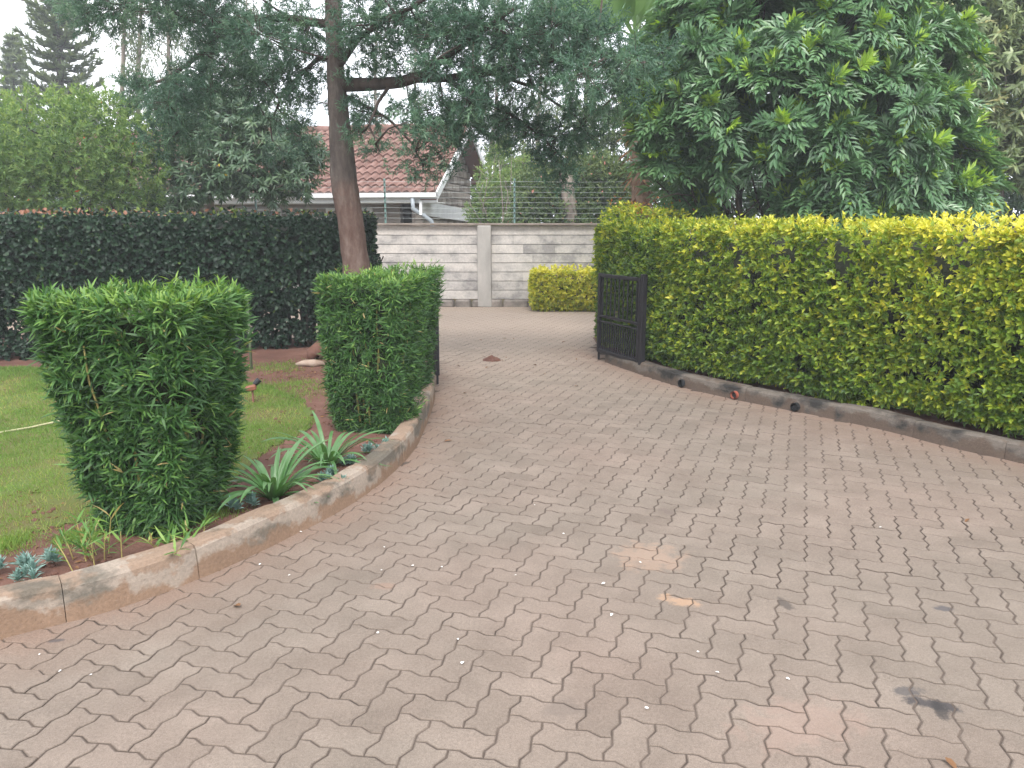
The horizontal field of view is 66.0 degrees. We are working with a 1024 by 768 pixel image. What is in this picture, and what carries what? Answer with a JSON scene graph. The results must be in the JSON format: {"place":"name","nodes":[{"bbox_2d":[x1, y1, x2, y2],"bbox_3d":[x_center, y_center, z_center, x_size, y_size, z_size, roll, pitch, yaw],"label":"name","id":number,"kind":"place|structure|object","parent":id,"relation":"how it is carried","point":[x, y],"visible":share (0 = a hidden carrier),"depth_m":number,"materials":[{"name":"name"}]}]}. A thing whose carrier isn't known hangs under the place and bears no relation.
{"place":"outdoors","nodes":[
{"label":"outdoors","id":0,"kind":"place"},
{"bbox_2d":[0,357,326,555],"bbox_3d":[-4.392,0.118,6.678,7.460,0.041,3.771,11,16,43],"label":"lawn","id":1,"kind":"structure","parent":0,"point":[72,501],"depth_m":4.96,"materials":[{"name":"green plant"}]},
{"bbox_2d":[0,420,60,432],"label":"garden hose","id":2,"kind":"object","parent":1,"relation":"on","point":[30,427],"visible":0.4,"depth_m":5.68,"materials":[{"name":"plastic"}]},
{"bbox_2d":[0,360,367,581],"bbox_3d":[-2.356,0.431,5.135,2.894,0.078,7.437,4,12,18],"label":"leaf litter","id":3,"kind":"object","parent":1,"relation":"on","point":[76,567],"visible":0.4,"depth_m":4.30,"materials":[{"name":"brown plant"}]},
{"bbox_2d":[245,378,261,402],"bbox_3d":[-2.127,0.064,6.491,0.141,0.228,0.086,-6,13,-27],"label":"garden spotlight","id":4,"kind":"object","parent":1,"relation":"on","point":[253,386],"visible":0.77,"depth_m":6.48,"materials":[{"name":"orange metal"}]},
{"bbox_2d":[0,337,411,585],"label":"garden soil","id":5,"kind":"structure","parent":0,"point":[269,354],"depth_m":4.91,"materials":[{"name":"brown soil"}]},
{"bbox_2d":[0,554,8,568],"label":"blue succulent","id":6,"kind":"object","parent":5,"relation":"on","point":[2,565],"visible":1,"depth_m":3.34,"materials":[{"name":"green plant"}]},
{"bbox_2d":[8,564,43,581],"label":"blue succulent","id":7,"kind":"object","parent":5,"relation":"on","point":[18,574],"visible":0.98,"depth_m":3.23,"materials":[{"name":"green plant"}]},
{"bbox_2d":[10,550,44,572],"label":"blue succulent","id":8,"kind":"object","parent":5,"relation":"on","point":[23,559],"visible":0.79,"depth_m":3.32,"materials":[{"name":"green plant"}]},
{"bbox_2d":[37,544,63,562],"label":"blue succulent","id":9,"kind":"object","parent":5,"relation":"on","point":[48,556],"visible":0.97,"depth_m":3.39,"materials":[{"name":"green plant"}]},
{"bbox_2d":[32,505,141,570],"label":"bamboo shoots","id":10,"kind":"object","parent":5,"relation":"on","point":[89,530],"visible":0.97,"depth_m":3.45,"materials":[{"name":"plant"}]},
{"bbox_2d":[11,267,259,540],"bbox_3d":[-1.762,0.127,3.878,0.957,1.384,0.921,0,11,0],"label":"clipped bamboo","id":11,"kind":"object","parent":5,"relation":"on","point":[144,389],"visible":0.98,"depth_m":3.61,"materials":[{"name":"green plant"}]},
{"bbox_2d":[136,506,218,556],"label":"bamboo shoots","id":12,"kind":"object","parent":5,"relation":"on","point":[169,537],"visible":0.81,"depth_m":3.58,"materials":[{"name":"plant"}]},
{"bbox_2d":[0,205,383,360],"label":"dark hedge","id":13,"kind":"object","parent":5,"relation":"on","point":[261,253],"visible":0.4,"depth_m":8.74,"materials":[{"name":"green plant"}]},
{"bbox_2d":[31,367,380,576],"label":"soil clods","id":14,"kind":"object","parent":5,"relation":"on","point":[51,564],"visible":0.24,"depth_m":4.04,"materials":[{"name":"brown soil"}]},
{"bbox_2d":[225,495,243,509],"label":"blue succulent","id":15,"kind":"object","parent":5,"relation":"on","point":[235,505],"visible":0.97,"depth_m":4.02,"materials":[{"name":"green plant"}]},
{"bbox_2d":[245,294,252,369],"bbox_3d":[-2.638,-0.493,7.911,0.031,0.815,0.031,-5,12,-22],"label":"garden stake","id":16,"kind":"object","parent":5,"relation":"on","point":[250,357],"visible":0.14,"depth_m":7.94,"materials":[{"name":"paint"}]},
{"bbox_2d":[242,490,259,505],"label":"blue succulent","id":17,"kind":"object","parent":5,"relation":"on","point":[251,499],"visible":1,"depth_m":4.09,"materials":[{"name":"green plant"}]},
{"bbox_2d":[210,435,341,511],"bbox_3d":[-1.319,0.473,4.234,0.765,0.307,0.726,3,12,13],"label":"strappy lily","id":18,"kind":"object","parent":5,"relation":"on","point":[276,487],"visible":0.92,"depth_m":4.28,"materials":[{"name":"green plant"}]},
{"bbox_2d":[296,359,324,366],"bbox_3d":[-2.090,-0.216,8.162,0.300,0.088,0.085,0,11,0],"label":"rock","id":19,"kind":"object","parent":5,"relation":"on","point":[312,362],"visible":0.91,"depth_m":8.14,"materials":[{"name":"beige stone"}]},
{"bbox_2d":[307,341,324,359],"bbox_3d":[-2.101,-0.356,8.578,0.254,0.241,0.170,0,11,0],"label":"garden stone","id":20,"kind":"object","parent":5,"relation":"on","point":[313,350],"visible":0.41,"depth_m":8.51,"materials":[{"name":"beige stone"}]},
{"bbox_2d":[262,411,390,480],"bbox_3d":[-1.110,0.368,4.797,0.809,0.287,0.705,-11,16,-42],"label":"strappy lily","id":21,"kind":"object","parent":5,"relation":"on","point":[323,452],"visible":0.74,"depth_m":4.82,"materials":[{"name":"green plant"}]},
{"bbox_2d":[322,464,337,475],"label":"blue succulent","id":22,"kind":"object","parent":5,"relation":"on","point":[330,470],"visible":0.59,"depth_m":4.53,"materials":[{"name":"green plant"}]},
{"bbox_2d":[313,471,348,480],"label":"blue succulent","id":23,"kind":"object","parent":5,"relation":"on","point":[322,478],"visible":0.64,"depth_m":4.44,"materials":[{"name":"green plant"}]},
{"bbox_2d":[338,454,356,464],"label":"blue succulent","id":24,"kind":"object","parent":5,"relation":"on","point":[350,456],"visible":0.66,"depth_m":4.79,"materials":[{"name":"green plant"}]},
{"bbox_2d":[43,0,687,278],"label":"leaning tree","id":25,"kind":"object","parent":5,"relation":"on","point":[235,35],"visible":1,"depth_m":7.82,"materials":[{"name":"green plant"}]},
{"bbox_2d":[360,441,378,451],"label":"blue succulent","id":26,"kind":"object","parent":5,"relation":"on","point":[368,447],"visible":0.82,"depth_m":5.04,"materials":[{"name":"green plant"}]},
{"bbox_2d":[311,263,433,433],"bbox_3d":[-1.004,-0.213,5.698,0.765,1.305,0.746,3,12,15],"label":"clipped bamboo","id":27,"kind":"object","parent":5,"relation":"on","point":[375,331],"visible":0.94,"depth_m":5.48,"materials":[{"name":"green plant"}]},
{"bbox_2d":[363,258,446,397],"bbox_3d":[-0.902,-0.439,6.801,0.682,1.297,0.856,0,11,0],"label":"clipped bamboo","id":28,"kind":"object","parent":5,"relation":"on","point":[431,272],"visible":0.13,"depth_m":6.86,"materials":[{"name":"green plant"}]},
{"bbox_2d":[453,299,528,305],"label":"ground","id":29,"kind":"structure","parent":0,"point":[501,299],"depth_m":16.52,"materials":[{"name":"grey concrete"}]},
{"bbox_2d":[0,30,37,130],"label":"norfolk pine","id":30,"kind":"object","parent":29,"relation":"on","point":[9,70],"visible":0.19,"depth_m":37.38,"materials":[{"name":"green plant"}]},
{"bbox_2d":[8,0,106,148],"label":"norfolk pine","id":31,"kind":"object","parent":29,"relation":"on","point":[59,60],"visible":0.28,"depth_m":30.56,"materials":[{"name":"green plant"}]},
{"bbox_2d":[0,76,177,222],"bbox_3d":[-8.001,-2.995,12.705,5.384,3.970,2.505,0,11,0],"label":"lime shrub","id":32,"kind":"object","parent":29,"relation":"on","point":[39,178],"visible":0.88,"depth_m":12.21,"materials":[{"name":"green plant"}]},
{"bbox_2d":[80,0,153,130],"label":"slender tree","id":33,"kind":"object","parent":29,"relation":"on","point":[123,49],"visible":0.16,"depth_m":25.43,"materials":[{"name":"green plant"}]},
{"bbox_2d":[101,0,157,130],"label":"slender tree","id":34,"kind":"object","parent":29,"relation":"on","point":[138,50],"visible":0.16,"depth_m":28.00,"materials":[{"name":"green plant"}]},
{"bbox_2d":[132,1,194,129],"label":"slender tree","id":35,"kind":"object","parent":29,"relation":"on","point":[168,56],"visible":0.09,"depth_m":25.46,"materials":[{"name":"green plant"}]},
{"bbox_2d":[175,1,233,86],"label":"slender tree","id":36,"kind":"object","parent":29,"relation":"on","point":[200,47],"visible":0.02,"depth_m":28.66,"materials":[{"name":"green plant"}]},
{"bbox_2d":[0,364,434,639],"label":"kerb","id":37,"kind":"structure","parent":29,"relation":"on","point":[54,600],"depth_m":3.51,"materials":[{"name":"concrete"}]},
{"bbox_2d":[133,77,329,219],"bbox_3d":[-4.600,-3.231,13.498,3.332,4.072,1.994,0,11,0],"label":"long leaf tree","id":38,"kind":"object","parent":29,"relation":"on","point":[232,152],"visible":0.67,"depth_m":12.92,"materials":[{"name":"green plant"}]},
{"bbox_2d":[214,0,269,89],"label":"slender tree","id":39,"kind":"object","parent":29,"relation":"on","point":[248,5],"visible":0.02,"depth_m":37.55,"materials":[{"name":"green plant"}]},
{"bbox_2d":[14,123,488,222],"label":"tiled house","id":40,"kind":"structure","parent":29,"relation":"on","point":[417,207],"depth_m":20.79,"materials":[{"name":"tile"}]},
{"bbox_2d":[238,209,281,220],"bbox_3d":[-6.808,-4.213,21.232,1.300,1.000,0.085,2,12,12],"label":"window","id":41,"kind":"structure","parent":40,"relation":"in","point":[249,210],"depth_m":21.09,"materials":[{"name":"white paint"}]},
{"bbox_2d":[326,208,372,220],"bbox_3d":[-4.265,-4.106,20.703,1.300,1.000,0.085,2,12,12],"label":"window","id":42,"kind":"structure","parent":40,"relation":"in","point":[327,209],"depth_m":20.67,"materials":[{"name":"white paint"}]},
{"bbox_2d":[350,1,405,124],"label":"slender tree","id":43,"kind":"object","parent":29,"relation":"on","point":[375,101],"visible":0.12,"depth_m":37.64,"materials":[{"name":"green plant"}]},
{"bbox_2d":[380,1,435,121],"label":"slender tree","id":44,"kind":"object","parent":29,"relation":"on","point":[414,70],"visible":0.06,"depth_m":39.55,"materials":[{"name":"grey plant"}]},
{"bbox_2d":[459,0,534,196],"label":"slender tree","id":45,"kind":"object","parent":29,"relation":"on","point":[484,150],"visible":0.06,"depth_m":34.08,"materials":[{"name":"green plant"}]},
{"bbox_2d":[461,138,535,225],"bbox_3d":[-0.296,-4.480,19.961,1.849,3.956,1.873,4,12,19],"label":"pale shrub","id":46,"kind":"object","parent":29,"relation":"on","point":[494,215],"visible":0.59,"depth_m":19.80,"materials":[{"name":"green plant"}]},
{"bbox_2d":[1,223,1023,306],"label":"boundary wall","id":47,"kind":"structure","parent":29,"relation":"on","point":[489,264],"depth_m":14.87,"materials":[{"name":"concrete"}]},
{"bbox_2d":[49,178,773,222],"bbox_3d":[-2.383,-3.431,14.771,19.474,0.820,0.057,0,11,0],"label":"electric fence","id":48,"kind":"object","parent":47,"relation":"on","point":[384,185],"visible":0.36,"depth_m":14.74,"materials":[{"name":"metal"}]},
{"bbox_2d":[468,132,579,222],"bbox_3d":[0.732,-6.143,26.128,6.275,4.734,4.089,0,11,0],"label":"dense tree","id":49,"kind":"object","parent":29,"relation":"on","point":[522,152],"visible":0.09,"depth_m":25.95,"materials":[{"name":"green plant"}]},
{"bbox_2d":[510,1,581,154],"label":"slender tree","id":50,"kind":"object","parent":29,"relation":"on","point":[545,101],"visible":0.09,"depth_m":32.11,"materials":[{"name":"green plant"}]},
{"bbox_2d":[556,169,578,222],"bbox_3d":[1.330,-3.471,18.372,0.683,3.077,0.366,0,11,0],"label":"old tree stump","id":51,"kind":"object","parent":29,"relation":"on","point":[572,201],"visible":0.25,"depth_m":18.11,"materials":[{"name":"grey plant"}]},
{"bbox_2d":[527,264,616,311],"bbox_3d":[1.418,-1.743,14.392,2.312,0.949,0.981,0,11,0],"label":"golden hedge","id":52,"kind":"object","parent":29,"relation":"on","point":[559,288],"visible":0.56,"depth_m":14.05,"materials":[{"name":"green plant"}]},
{"bbox_2d":[502,147,653,222],"bbox_3d":[1.562,-3.912,18.686,3.621,3.378,1.857,0,11,0],"label":"bush","id":53,"kind":"object","parent":29,"relation":"on","point":[596,176],"visible":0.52,"depth_m":18.24,"materials":[{"name":"green plant"}]},
{"bbox_2d":[559,38,618,185],"bbox_3d":[3.476,-12.887,35.823,3.656,14.117,3.799,4,12,20],"label":"slender tree","id":54,"kind":"object","parent":29,"relation":"on","point":[586,95],"visible":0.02,"depth_m":35.78,"materials":[{"name":"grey plant"}]},
{"bbox_2d":[535,23,665,216],"bbox_3d":[4.118,-7.459,23.157,6.534,8.497,4.768,-11,16,-44],"label":"dense tree","id":55,"kind":"object","parent":29,"relation":"on","point":[611,137],"visible":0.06,"depth_m":22.48,"materials":[{"name":"green plant"}]},
{"bbox_2d":[546,0,657,257],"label":"banana palm","id":56,"kind":"object","parent":29,"relation":"on","point":[638,9],"visible":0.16,"depth_m":12.31,"materials":[{"name":"green plant"}]},
{"bbox_2d":[605,351,1023,463],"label":"kerb","id":57,"kind":"structure","parent":29,"relation":"on","point":[991,445],"depth_m":6.30,"materials":[{"name":"concrete"}]},
{"bbox_2d":[650,83,1023,222],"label":"dense tree","id":58,"kind":"object","parent":29,"relation":"on","point":[745,201],"visible":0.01,"depth_m":17.18,"materials":[{"name":"green plant"}]},
{"bbox_2d":[952,22,1023,219],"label":"dense tree","id":59,"kind":"object","parent":29,"relation":"on","point":[1011,205],"visible":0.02,"depth_m":17.21,"materials":[{"name":"green plant"}]},
{"bbox_2d":[0,306,1023,767],"bbox_3d":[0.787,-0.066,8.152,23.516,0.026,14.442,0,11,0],"label":"driveway","id":60,"kind":"structure","parent":0,"point":[612,448],"depth_m":3.22,"materials":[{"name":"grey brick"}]},
{"bbox_2d":[428,292,439,383],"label":"driveway gate","id":61,"kind":"structure","parent":60,"relation":"on","point":[437,366],"depth_m":7.67,"materials":[{"name":"black metal"}]},
{"bbox_2d":[483,355,506,361],"bbox_3d":[-0.221,-0.303,9.150,0.248,0.074,0.261,8,14,34],"label":"soil mound","id":62,"kind":"object","parent":60,"relation":"on","point":[491,358],"visible":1,"depth_m":9.07,"materials":[{"name":"red soil"}]},
{"bbox_2d":[597,273,647,364],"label":"driveway gate","id":63,"kind":"structure","parent":60,"relation":"on","point":[640,313],"depth_m":8.55,"materials":[{"name":"black metal"}]},
{"bbox_2d":[945,757,956,767],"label":"fallen leaf","id":64,"kind":"object","parent":60,"relation":"on","point":[951,762],"visible":1,"depth_m":2.30,"materials":[{"name":"orange plant"}]},
{"bbox_2d":[0,0,1023,218],"label":"sky","id":65,"kind":"structure","parent":0,"point":[12,13],"materials":[{"name":"white"}]},
{"bbox_2d":[593,337,1023,440],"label":"hedge soil","id":66,"kind":"structure","parent":0,"point":[942,420],"depth_m":6.11,"materials":[{"name":"brown soil"}]},
{"bbox_2d":[590,192,694,315],"bbox_3d":[1.621,-1.469,9.978,1.298,1.857,1.231,5,13,24],"label":"red tipped shrub","id":67,"kind":"object","parent":66,"relation":"on","point":[626,211],"visible":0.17,"depth_m":9.69,"materials":[{"name":"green plant"}]},
{"bbox_2d":[592,201,1023,437],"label":"golden hedge","id":68,"kind":"object","parent":66,"relation":"on","point":[878,316],"visible":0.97,"depth_m":6.40,"materials":[{"name":"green plant"}]},
{"bbox_2d":[605,0,1019,241],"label":"glossy leaf tree","id":69,"kind":"object","parent":66,"relation":"on","point":[869,116],"visible":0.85,"depth_m":9.00,"materials":[{"name":"green plant"}]},
{"bbox_2d":[893,215,1023,241],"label":"hedge","id":70,"kind":"object","parent":66,"relation":"on","point":[965,240],"visible":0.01,"depth_m":12.54,"materials":[{"name":"green plant"}]},
{"bbox_2d":[932,0,1023,222],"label":"pale leaf tree","id":71,"kind":"object","parent":66,"relation":"on","point":[1007,120],"visible":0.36,"depth_m":12.72,"materials":[{"name":"green plant"}]}
]}

